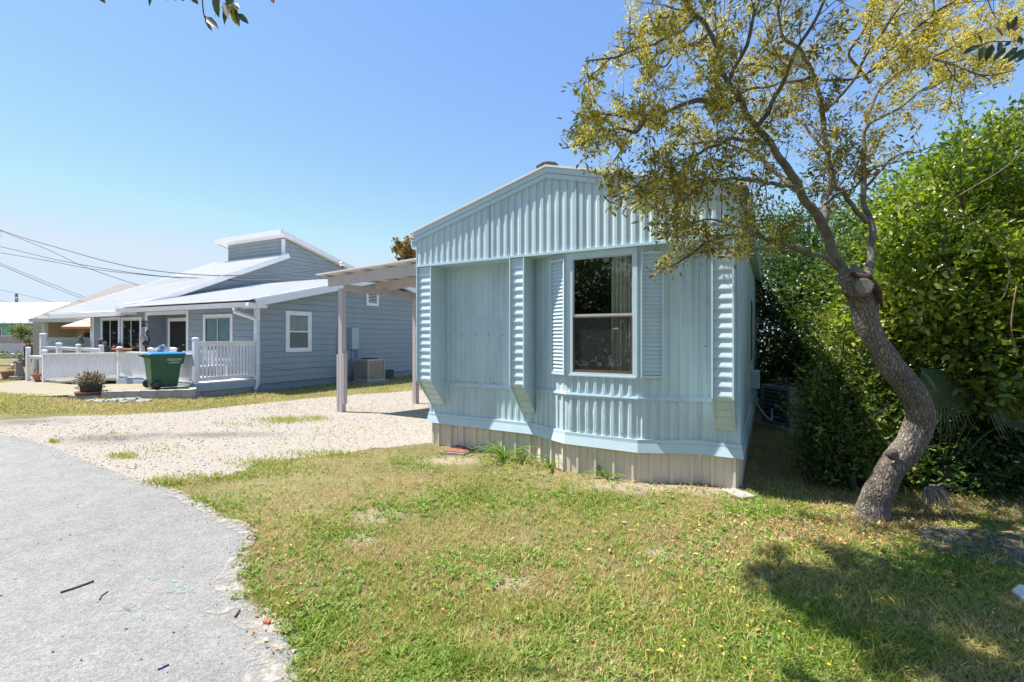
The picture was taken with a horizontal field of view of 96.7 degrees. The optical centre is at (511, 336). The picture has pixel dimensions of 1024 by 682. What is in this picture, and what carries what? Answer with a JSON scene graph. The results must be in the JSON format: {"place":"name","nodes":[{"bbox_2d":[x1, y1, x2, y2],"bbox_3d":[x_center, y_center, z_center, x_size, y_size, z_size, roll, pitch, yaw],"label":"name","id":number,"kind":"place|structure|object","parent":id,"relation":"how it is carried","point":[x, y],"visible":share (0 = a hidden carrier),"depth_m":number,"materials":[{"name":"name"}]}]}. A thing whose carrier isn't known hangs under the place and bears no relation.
{"place":"outdoors","nodes":[
{"label":"outdoors","id":0,"kind":"place"},
{"bbox_2d":[0,302,68,341],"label":"teal building","id":1,"kind":"structure","parent":0,"point":[19,314],"depth_m":48.47,"materials":[{"name":"paint"}]},
{"bbox_2d":[1,265,80,297],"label":"power line","id":2,"kind":"object","parent":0,"point":[41,282],"visible":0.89,"depth_m":32.09,"materials":[{"name":"black rubber"}]},
{"bbox_2d":[1,263,83,296],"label":"power line","id":3,"kind":"object","parent":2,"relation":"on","point":[44,281],"visible":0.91,"depth_m":31.94,"materials":[{"name":"black rubber"}]},
{"bbox_2d":[0,379,189,395],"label":"patio","id":4,"kind":"structure","parent":0,"point":[43,388],"depth_m":13.07,"materials":[{"name":"beige concrete"}]},
{"bbox_2d":[30,366,48,381],"bbox_3d":[-16.607,1.272,16.043,0.665,0.595,0.583,0,0,0],"label":"planter","id":5,"kind":"object","parent":4,"relation":"on","point":[36,377],"visible":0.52,"depth_m":15.85,"materials":[{"name":"ceramic"}]},
{"bbox_2d":[138,352,185,388],"bbox_3d":[-8.787,0.837,11.420,0.603,0.896,0.883,0,0,38],"label":"wheeled bin","id":6,"kind":"object","parent":4,"relation":"on","point":[162,369],"visible":1,"depth_m":11.26,"materials":[{"name":"green plastic"}]},
{"bbox_2d":[106,343,120,351],"bbox_3d":[-14.456,0.715,16.306,0.680,1.000,0.650,0,0,26],"label":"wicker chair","id":7,"kind":"object","parent":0,"point":[117,344],"visible":0.06,"depth_m":16.59,"materials":[{"name":"brown wicker"}]},
{"bbox_2d":[1,395,252,413],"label":"grass bank","id":8,"kind":"structure","parent":0,"point":[161,411],"depth_m":10.17,"materials":[{"name":"plant"}]},
{"bbox_2d":[119,397,129,402],"bbox_3d":[-8.945,1.466,10.544,0.246,0.096,0.361,0,0,-28],"label":"rock","id":9,"kind":"object","parent":8,"relation":"on","point":[122,400],"visible":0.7,"depth_m":10.44,"materials":[{"name":"white stone"}]},
{"bbox_2d":[136,399,151,402],"bbox_3d":[-8.519,1.474,10.544,0.369,0.080,0.310,0,0,19],"label":"rock","id":10,"kind":"object","parent":8,"relation":"on","point":[139,400],"visible":0.84,"depth_m":10.45,"materials":[{"name":"white stone"}]},
{"bbox_2d":[0,435,296,681],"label":"road","id":11,"kind":"structure","parent":0,"point":[142,529],"depth_m":2.95,"materials":[{"name":"grey asphalt"}]},
{"bbox_2d":[60,580,93,592],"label":"twig","id":12,"kind":"object","parent":11,"relation":"on","point":[78,586],"visible":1,"depth_m":2.88,"materials":[{"name":"wood"}]},
{"bbox_2d":[120,576,191,619],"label":"paint marks","id":13,"kind":"object","parent":11,"relation":"on","point":[166,606],"visible":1,"depth_m":2.72,"materials":[{"name":"green"}]},
{"bbox_2d":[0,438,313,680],"bbox_3d":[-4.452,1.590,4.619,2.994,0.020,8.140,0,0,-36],"label":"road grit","id":14,"kind":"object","parent":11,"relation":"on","point":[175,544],"visible":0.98,"depth_m":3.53,"materials":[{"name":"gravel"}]},
{"bbox_2d":[124,476,303,681],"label":"sandy edge","id":15,"kind":"object","parent":11,"relation":"on","point":[272,676],"visible":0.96,"depth_m":2.56,"materials":[{"name":"grey sand"}]},
{"bbox_2d":[263,618,270,624],"bbox_3d":[-1.360,1.587,2.530,0.053,0.025,0.030,0,0,24],"label":"brick chip","id":16,"kind":"object","parent":15,"relation":"on","point":[267,621],"visible":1,"depth_m":2.52,"materials":[{"name":"orange brick"}]},
{"bbox_2d":[0,390,431,483],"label":"gravel driveway","id":17,"kind":"structure","parent":0,"point":[418,417],"depth_m":7.58,"materials":[{"name":"beige gravel"}]},
{"bbox_2d":[315,258,418,411],"bbox_3d":[-1.275,0.059,10.740,3.982,3.082,4.730,0,0,29],"label":"carport","id":18,"kind":"object","parent":17,"relation":"on","point":[387,278],"visible":0.38,"depth_m":9.64,"materials":[{"name":"white wood"}]},
{"bbox_2d":[0,338,1023,681],"bbox_3d":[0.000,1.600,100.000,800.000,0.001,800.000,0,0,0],"label":"ground","id":19,"kind":"structure","parent":0,"point":[474,462],"depth_m":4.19,"materials":[{"name":"green plant"}]},
{"bbox_2d":[0,364,15,378],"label":"planter","id":20,"kind":"object","parent":19,"relation":"on","point":[6,374],"visible":0.67,"depth_m":16.93,"materials":[{"name":"ceramic"}]},
{"bbox_2d":[0,350,23,357],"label":"border plants","id":21,"kind":"object","parent":19,"relation":"on","point":[1,353],"visible":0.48,"depth_m":32.90,"materials":[{"name":"green plant"}]},
{"bbox_2d":[0,335,32,357],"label":"boundary wall","id":22,"kind":"structure","parent":19,"relation":"on","point":[13,345],"depth_m":33.51,"materials":[{"name":"paint"}]},
{"bbox_2d":[9,353,24,379],"bbox_3d":[-18.303,1.093,16.923,0.440,0.975,0.340,0,0,0],"label":"angel statue","id":23,"kind":"object","parent":19,"relation":"on","point":[19,373],"visible":0.84,"depth_m":16.84,"materials":[{"name":"grey stone"}]},
{"bbox_2d":[3,323,32,346],"bbox_3d":[-30.880,0.316,29.033,2.935,2.583,2.019,0,0,32],"label":"young tree","id":24,"kind":"object","parent":19,"relation":"on","point":[24,332],"visible":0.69,"depth_m":28.73,"materials":[{"name":"green plant"}]},
{"bbox_2d":[22,344,32,360],"bbox_3d":[-31.033,1.025,29.633,0.940,1.050,0.780,0,0,0],"label":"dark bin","id":25,"kind":"object","parent":19,"relation":"on","point":[25,345],"visible":0.12,"depth_m":29.28,"materials":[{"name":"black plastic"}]},
{"bbox_2d":[61,318,89,336],"bbox_3d":[-21.504,0.153,25.150,3.173,2.894,3.700,0,0,0],"label":"brick hut","id":26,"kind":"object","parent":19,"relation":"on","point":[82,327],"visible":0.13,"depth_m":23.77,"materials":[{"name":"orange brick"}]},
{"bbox_2d":[28,284,142,363],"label":"tan house","id":27,"kind":"structure","parent":19,"relation":"on","point":[42,323],"depth_m":27.58,"materials":[{"name":"paint"}]},
{"bbox_2d":[0,230,139,285],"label":"power line","id":28,"kind":"object","parent":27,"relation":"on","point":[70,260],"visible":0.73,"depth_m":28.33,"materials":[{"name":"black rubber"}]},
{"bbox_2d":[67,369,109,399],"bbox_3d":[-10.207,1.174,11.058,0.688,0.811,0.727,0,0,0],"label":"planter","id":29,"kind":"object","parent":19,"relation":"on","point":[90,389],"visible":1,"depth_m":10.88,"materials":[{"name":"grey concrete"}]},
{"bbox_2d":[25,308,259,396],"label":"porch deck","id":30,"kind":"structure","parent":19,"relation":"on","point":[60,358],"depth_m":13.21,"materials":[{"name":"white paint"}]},
{"bbox_2d":[77,335,83,343],"bbox_3d":[-15.721,0.105,16.579,0.200,0.300,0.195,0,0,0],"label":"lantern","id":31,"kind":"object","parent":30,"relation":"on","point":[80,340],"visible":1,"depth_m":16.53,"materials":[{"name":"green metal"}]},
{"bbox_2d":[113,348,133,350],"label":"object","id":32,"kind":"object","parent":30,"relation":"on","point":[123,349],"visible":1,"depth_m":13.32,"materials":[{"name":"wood"}]},
{"bbox_2d":[182,350,226,375],"bbox_3d":[-8.609,0.805,12.771,0.449,0.820,0.941,0,0,30],"label":"white bench","id":33,"kind":"object","parent":30,"relation":"on","point":[208,358],"visible":0.2,"depth_m":13.02,"materials":[{"name":"paint"}]},
{"bbox_2d":[101,385,195,398],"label":"retaining wall","id":34,"kind":"structure","parent":19,"relation":"on","point":[190,392],"depth_m":10.78,"materials":[{"name":"grey concrete"}]},
{"bbox_2d":[0,375,422,488],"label":"verge grass","id":35,"kind":"structure","parent":19,"relation":"on","point":[165,481],"depth_m":9.88,"materials":[{"name":"green plant"}]},
{"bbox_2d":[48,229,415,390],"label":"cottage","id":36,"kind":"structure","parent":19,"relation":"on","point":[296,334],"depth_m":16.23,"materials":[{"name":"blue"}]},
{"bbox_2d":[101,317,120,351],"bbox_3d":[-15.041,0.173,17.047,1.266,1.793,0.647,0,0,0],"label":"window","id":37,"kind":"structure","parent":36,"relation":"in","point":[110,326],"depth_m":17.03,"materials":[{"name":"black glass"}]},
{"bbox_2d":[121,317,141,351],"bbox_3d":[-13.703,0.186,16.386,1.246,1.769,0.637,0,0,0],"label":"window","id":38,"kind":"structure","parent":36,"relation":"in","point":[131,329],"depth_m":16.37,"materials":[{"name":"glass"}]},
{"bbox_2d":[139,336,146,350],"bbox_3d":[-12.914,0.234,15.938,0.260,0.550,0.254,0,0,0],"label":"shell wind chime","id":39,"kind":"object","parent":36,"relation":"hanging from","point":[142,339],"visible":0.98,"depth_m":15.88},
{"bbox_2d":[142,330,149,351],"bbox_3d":[-12.736,0.206,15.871,0.363,0.858,0.117,0,0,19],"label":"flamingo ornament","id":40,"kind":"object","parent":36,"relation":"hanging from","point":[145,343],"visible":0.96,"depth_m":15.85,"materials":[{"name":"black plastic"}]},
{"bbox_2d":[4,253,308,279],"bbox_3d":[-22.917,-4.277,24.179,33.759,4.030,0.618,0,0,23],"label":"power line","id":41,"kind":"object","parent":36,"relation":"attached to","point":[110,271],"visible":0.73,"depth_m":23.44,"materials":[{"name":"black rubber"}]},
{"bbox_2d":[0,246,327,279],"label":"power line","id":42,"kind":"object","parent":36,"relation":"attached to","point":[165,276],"visible":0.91,"depth_m":20.68,"materials":[{"name":"black rubber"}]},
{"bbox_2d":[0,229,339,275],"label":"power line","id":43,"kind":"object","parent":36,"relation":"attached to","point":[183,273],"visible":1,"depth_m":19.52,"materials":[{"name":"black rubber"}]},
{"bbox_2d":[170,321,185,351],"bbox_3d":[-11.727,0.330,15.951,1.002,1.740,0.094,0,0,26],"label":"door","id":44,"kind":"structure","parent":36,"relation":"in","point":[177,329],"depth_m":15.96,"materials":[{"name":"wood"}]},
{"bbox_2d":[203,314,232,360],"bbox_3d":[-9.134,0.023,14.129,1.346,1.435,0.686,0,0,0],"label":"window","id":45,"kind":"structure","parent":36,"relation":"in","point":[216,327],"depth_m":14.09,"materials":[{"name":"glass"}]},
{"bbox_2d":[285,311,311,351],"bbox_3d":[-6.740,-0.159,14.391,0.407,1.278,0.829,0,0,6],"label":"window","id":46,"kind":"structure","parent":36,"relation":"in","point":[298,329],"depth_m":14.38,"materials":[{"name":"white paint"}]},
{"bbox_2d":[385,369,393,377],"bbox_3d":[-4.816,1.440,17.526,0.168,0.320,0.562,0,0,30],"label":"crawl space hatch","id":47,"kind":"object","parent":36,"relation":"attached to","point":[389,373],"visible":0.57,"depth_m":17.53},
{"bbox_2d":[351,358,388,383],"bbox_3d":[-5.038,1.204,16.110,0.860,0.891,0.960,0,0,30],"label":"air conditioner","id":48,"kind":"object","parent":19,"relation":"on","point":[369,370],"visible":0.98,"depth_m":15.84,"materials":[{"name":"grey metal"}]},
{"bbox_2d":[390,235,415,260],"bbox_3d":[-4.517,-2.045,24.157,3.687,7.305,3.251,0,0,38],"label":"brown leaved tree","id":49,"kind":"object","parent":19,"relation":"on","point":[403,250],"visible":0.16,"depth_m":23.58,"materials":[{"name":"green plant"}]},
{"bbox_2d":[440,445,473,455],"bbox_3d":[-0.728,1.585,6.353,0.340,0.070,0.485,0,0,23],"label":"paver","id":50,"kind":"object","parent":19,"relation":"on","point":[458,450],"visible":0.79,"depth_m":6.23,"materials":[{"name":"orange concrete"}]},
{"bbox_2d":[462,441,538,460],"bbox_3d":[-0.118,1.486,5.860,1.030,0.208,0.986,0,0,0],"label":"strap leaved plant","id":51,"kind":"object","parent":19,"relation":"on","point":[501,453],"visible":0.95,"depth_m":5.89,"materials":[{"name":"green plant"}]},
{"bbox_2d":[503,448,535,461],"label":"strap leaved plant","id":52,"kind":"object","parent":19,"relation":"on","point":[521,460],"visible":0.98,"depth_m":5.73,"materials":[{"name":"green plant"}]},
{"bbox_2d":[528,454,564,469],"bbox_3d":[0.435,1.514,5.457,0.428,0.152,0.589,0,0,-8],"label":"strap leaved plant","id":53,"kind":"object","parent":19,"relation":"on","point":[550,465],"visible":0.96,"depth_m":5.51,"materials":[{"name":"green plant"}]},
{"bbox_2d":[100,0,1023,62],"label":"overhanging tree","id":54,"kind":"object","parent":19,"relation":"on","point":[231,7],"visible":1,"depth_m":2.44,"materials":[{"name":"green plant"}]},
{"bbox_2d":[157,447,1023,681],"bbox_3d":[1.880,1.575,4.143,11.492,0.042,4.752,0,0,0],"label":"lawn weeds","id":55,"kind":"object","parent":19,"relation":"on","point":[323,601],"visible":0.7,"depth_m":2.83,"materials":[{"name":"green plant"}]},
{"bbox_2d":[409,161,772,488],"bbox_3d":[4.040,-0.224,11.695,4.582,3.748,14.475,0,0,29],"label":"mobile home","id":56,"kind":"object","parent":19,"relation":"on","point":[548,311],"visible":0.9,"depth_m":5.41,"materials":[{"name":"blue paint"}]},
{"bbox_2d":[566,246,637,378],"bbox_3d":[1.012,-0.266,5.207,0.840,1.452,0.052,0,0,29],"label":"window","id":57,"kind":"structure","parent":56,"relation":"in","point":[624,251],"depth_m":5.21,"materials":[{"name":"metal"}]},
{"bbox_2d":[748,296,751,363],"bbox_3d":[3.696,-0.100,7.052,0.034,1.000,0.800,0,0,29],"label":"side window","id":58,"kind":"structure","parent":56,"relation":"in","point":[749,297],"depth_m":6.70,"materials":[{"name":"grey metal"}]},
{"bbox_2d":[576,466,626,478],"bbox_3d":[1.043,1.533,5.175,0.555,0.114,0.390,0,0,23],"label":"strap leaved plant","id":59,"kind":"object","parent":19,"relation":"on","point":[602,472],"visible":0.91,"depth_m":5.12,"materials":[{"name":"green plant"}]},
{"bbox_2d":[249,465,1023,674],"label":"fallen leaves","id":60,"kind":"object","parent":19,"relation":"on","point":[790,537],"visible":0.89,"depth_m":3.60,"materials":[{"name":"brown plant"}]},
{"bbox_2d":[721,488,755,499],"bbox_3d":[2.288,1.600,4.601,0.179,0.060,0.275,0,0,-20],"label":"concrete pad","id":61,"kind":"object","parent":19,"relation":"on","point":[735,492],"visible":0.6,"depth_m":4.57,"materials":[{"name":"white concrete"}]},
{"bbox_2d":[754,382,815,431],"bbox_3d":[4.950,1.244,8.080,0.860,0.811,0.780,0,0,-14],"label":"air conditioner","id":62,"kind":"object","parent":19,"relation":"on","point":[770,396],"visible":0.55,"depth_m":7.94,"materials":[{"name":"grey metal"}]},
{"bbox_2d":[557,0,1023,521],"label":"leaning oak tree","id":63,"kind":"object","parent":19,"relation":"on","point":[902,454],"visible":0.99,"depth_m":3.64,"materials":[{"name":"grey plant"}]},
{"bbox_2d":[657,577,1019,667],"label":"lawn flowers","id":64,"kind":"object","parent":19,"relation":"on","point":[865,637],"visible":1,"depth_m":2.34,"materials":[{"name":"yellow plant"}]},
{"bbox_2d":[754,182,953,413],"bbox_3d":[6.876,-1.030,10.897,4.119,5.402,7.266,0,0,15],"label":"evergreen hedge","id":65,"kind":"object","parent":19,"relation":"on","point":[783,338],"visible":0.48,"depth_m":9.77,"materials":[{"name":"green plant"}]},
{"bbox_2d":[759,297,980,494],"bbox_3d":[3.965,0.718,5.078,2.208,3.144,2.888,0,0,0],"label":"shrub","id":66,"kind":"object","parent":19,"relation":"on","point":[851,464],"visible":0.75,"depth_m":5.01,"materials":[{"name":"green plant"}]},
{"bbox_2d":[787,133,1017,445],"bbox_3d":[6.528,-0.908,6.950,4.538,5.085,3.419,0,0,0],"label":"background shrub","id":67,"kind":"object","parent":19,"relation":"on","point":[847,255],"visible":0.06,"depth_m":7.06,"materials":[{"name":"green plant"}]},
{"bbox_2d":[822,372,1023,501],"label":"shady undergrowth","id":68,"kind":"object","parent":19,"relation":"on","point":[1001,466],"visible":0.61,"depth_m":4.66,"materials":[{"name":"green plant"}]},
{"bbox_2d":[825,83,1023,449],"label":"broadleaf shrub","id":69,"kind":"object","parent":19,"relation":"on","point":[956,271],"visible":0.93,"depth_m":4.68,"materials":[{"name":"green plant"}]},
{"bbox_2d":[940,148,1021,357],"bbox_3d":[4.544,-0.794,4.393,0.414,1.978,0.521,0,0,-34],"label":"bare vine","id":70,"kind":"object","parent":69,"relation":"hanging from","point":[991,238],"visible":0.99,"depth_m":4.22,"materials":[{"name":"brown plant"}]},
{"bbox_2d":[920,483,957,518],"bbox_3d":[3.810,1.472,4.047,0.448,0.254,0.236,0,0,-39],"label":"dead palm frond","id":71,"kind":"object","parent":19,"relation":"on","point":[934,491],"visible":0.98,"depth_m":4.00,"materials":[{"name":"grey plant"}]},
{"bbox_2d":[919,525,1023,568],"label":"slab","id":72,"kind":"structure","parent":19,"relation":"on","point":[1011,550],"depth_m":3.47,"materials":[{"name":"grey concrete"}]},
{"bbox_2d":[920,358,1023,491],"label":"palmetto","id":73,"kind":"object","parent":19,"relation":"on","point":[935,383],"visible":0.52,"depth_m":4.60,"materials":[{"name":"green plant"}]},
{"bbox_2d":[1012,584,1023,601],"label":"white stone","id":74,"kind":"object","parent":19,"relation":"on","point":[1017,590],"visible":0.65,"depth_m":2.79,"materials":[{"name":"stone"}]},
{"bbox_2d":[0,0,1023,336],"label":"sky","id":75,"kind":"structure","parent":0,"point":[133,133],"materials":[{"name":"blue"}]},
{"bbox_3d":[-11.313,0.775,14.841,0.830,0.880,0.777,0,0,0],"label":"cushioned chair","id":76,"kind":"object","parent":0,"visible":0},
{"bbox_2d":[156,347,164,351],"bbox_3d":[-11.397,0.535,14.855,0.430,0.430,0.150,0,0,0],"label":"cushion","id":77,"kind":"object","parent":76,"relation":"on","point":[160,349],"visible":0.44,"depth_m":14.79,"materials":[{"name":"blue fabric"}]},
{"bbox_2d":[163,347,171,351],"bbox_3d":[-11.138,0.535,14.805,0.416,0.416,0.150,0,0,0],"label":"cushion","id":78,"kind":"object","parent":76,"relation":"on","point":[166,349],"visible":0.27,"depth_m":14.74,"materials":[{"name":"grey fabric"}]}
]}

